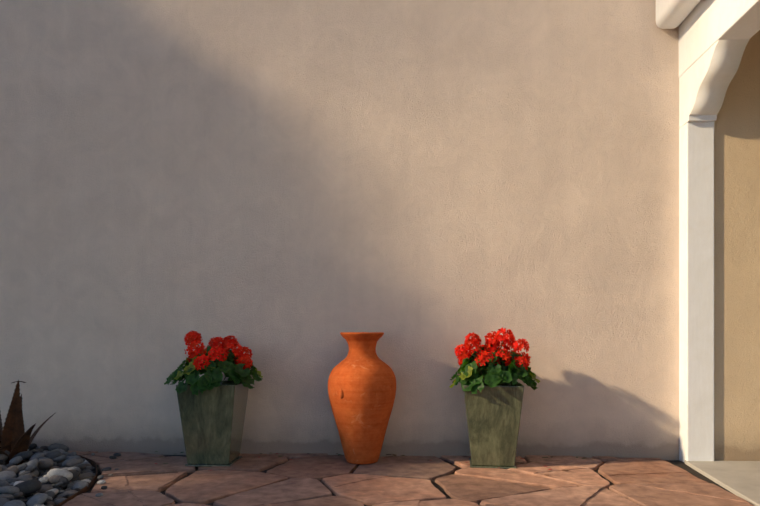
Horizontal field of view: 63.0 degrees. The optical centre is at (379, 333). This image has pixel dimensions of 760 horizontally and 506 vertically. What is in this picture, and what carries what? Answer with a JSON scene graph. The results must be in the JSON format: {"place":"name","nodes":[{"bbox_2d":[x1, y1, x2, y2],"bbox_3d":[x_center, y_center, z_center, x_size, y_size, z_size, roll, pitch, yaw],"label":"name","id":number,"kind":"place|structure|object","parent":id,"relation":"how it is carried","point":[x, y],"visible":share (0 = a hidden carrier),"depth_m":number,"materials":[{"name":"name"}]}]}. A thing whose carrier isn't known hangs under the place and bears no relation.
{"place":"outdoors","nodes":[
{"label":"outdoors","id":0,"kind":"place"},
{"bbox_2d":[25,451,753,505],"bbox_3d":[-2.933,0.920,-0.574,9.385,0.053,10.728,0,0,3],"label":"flagstone patio","id":1,"kind":"structure","parent":0,"point":[138,479],"depth_m":3.75,"materials":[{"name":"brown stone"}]},
{"bbox_2d":[0,443,120,505],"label":"pebble bed","id":2,"kind":"object","parent":1,"relation":"on","point":[42,476],"visible":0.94,"depth_m":3.68,"materials":[{"name":"grey stone"}]},
{"bbox_2d":[0,380,54,465],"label":"agave sculpture","id":3,"kind":"object","parent":2,"relation":"on","point":[15,438],"visible":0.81,"depth_m":4.20,"materials":[{"name":"metal"}]},
{"bbox_2d":[56,454,96,505],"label":"bed edging","id":4,"kind":"object","parent":1,"relation":"on","point":[90,484],"visible":0.42,"depth_m":3.67,"materials":[{"name":"metal"}]},
{"bbox_2d":[176,380,248,466],"bbox_3d":[-1.165,0.627,4.366,0.404,0.559,0.404,0,0,2],"label":"planter","id":5,"kind":"object","parent":1,"relation":"on","point":[212,421],"visible":0.85,"depth_m":4.20,"materials":[{"name":"green stone"}]},
{"bbox_2d":[164,330,262,394],"bbox_3d":[-1.170,0.193,4.366,0.684,0.427,0.699,0,0,3],"label":"geranium","id":6,"kind":"object","parent":5,"relation":"on","point":[214,359],"visible":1,"depth_m":4.18,"materials":[{"name":"red plant"}]},
{"bbox_2d":[0,0,679,460],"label":"wall","id":7,"kind":"structure","parent":1,"relation":"on","point":[286,192],"depth_m":4.66,"materials":[{"name":"paint"}]},
{"bbox_2d":[328,332,395,463],"bbox_3d":[-0.126,0.450,4.384,0.484,0.913,0.489,0,0,3],"label":"terracotta urn","id":8,"kind":"object","parent":1,"relation":"on","point":[362,386],"visible":1,"depth_m":4.23,"materials":[{"name":"orange ceramic"}]},
{"bbox_2d":[154,451,598,474],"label":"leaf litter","id":9,"kind":"object","parent":1,"relation":"on","point":[386,454],"visible":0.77,"depth_m":4.49,"materials":[{"name":"brown plant"}]},
{"bbox_2d":[464,381,523,468],"bbox_3d":[0.778,0.627,4.309,0.398,0.559,0.398,0,0,7],"label":"planter","id":10,"kind":"object","parent":1,"relation":"on","point":[493,416],"visible":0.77,"depth_m":4.14,"materials":[{"name":"green stone"}]},
{"bbox_2d":[449,327,539,393],"bbox_3d":[0.794,0.180,4.319,0.622,0.441,0.603,0,0,3],"label":"geranium","id":11,"kind":"object","parent":10,"relation":"on","point":[492,363],"visible":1,"depth_m":4.18,"materials":[{"name":"red plant"}]},
{"bbox_2d":[685,460,759,505],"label":"porch slab","id":12,"kind":"structure","parent":1,"relation":"on","point":[740,479],"depth_m":3.95,"materials":[{"name":"concrete"}]},
{"bbox_2d":[679,122,713,462],"bbox_3d":[2.271,-0.284,4.477,0.190,2.420,0.190,0,0,3],"label":"portal post","id":13,"kind":"object","parent":12,"relation":"on","point":[696,291],"visible":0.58,"depth_m":4.38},
{"bbox_2d":[679,39,749,127],"bbox_3d":[2.257,-1.679,4.232,0.190,0.370,0.680,0,0,3],"label":"corbel","id":14,"kind":"object","parent":13,"relation":"on","point":[706,77],"visible":1,"depth_m":4.21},
{"bbox_2d":[679,0,759,76],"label":"portal beam","id":15,"kind":"structure","parent":14,"relation":"on","point":[705,26],"depth_m":3.99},
{"bbox_2d":[656,0,700,28],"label":"roof beam","id":16,"kind":"structure","parent":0,"point":[671,14],"depth_m":4.30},
{"bbox_2d":[714,30,759,460],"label":"wall","id":17,"kind":"structure","parent":0,"point":[737,280],"depth_m":4.40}
]}

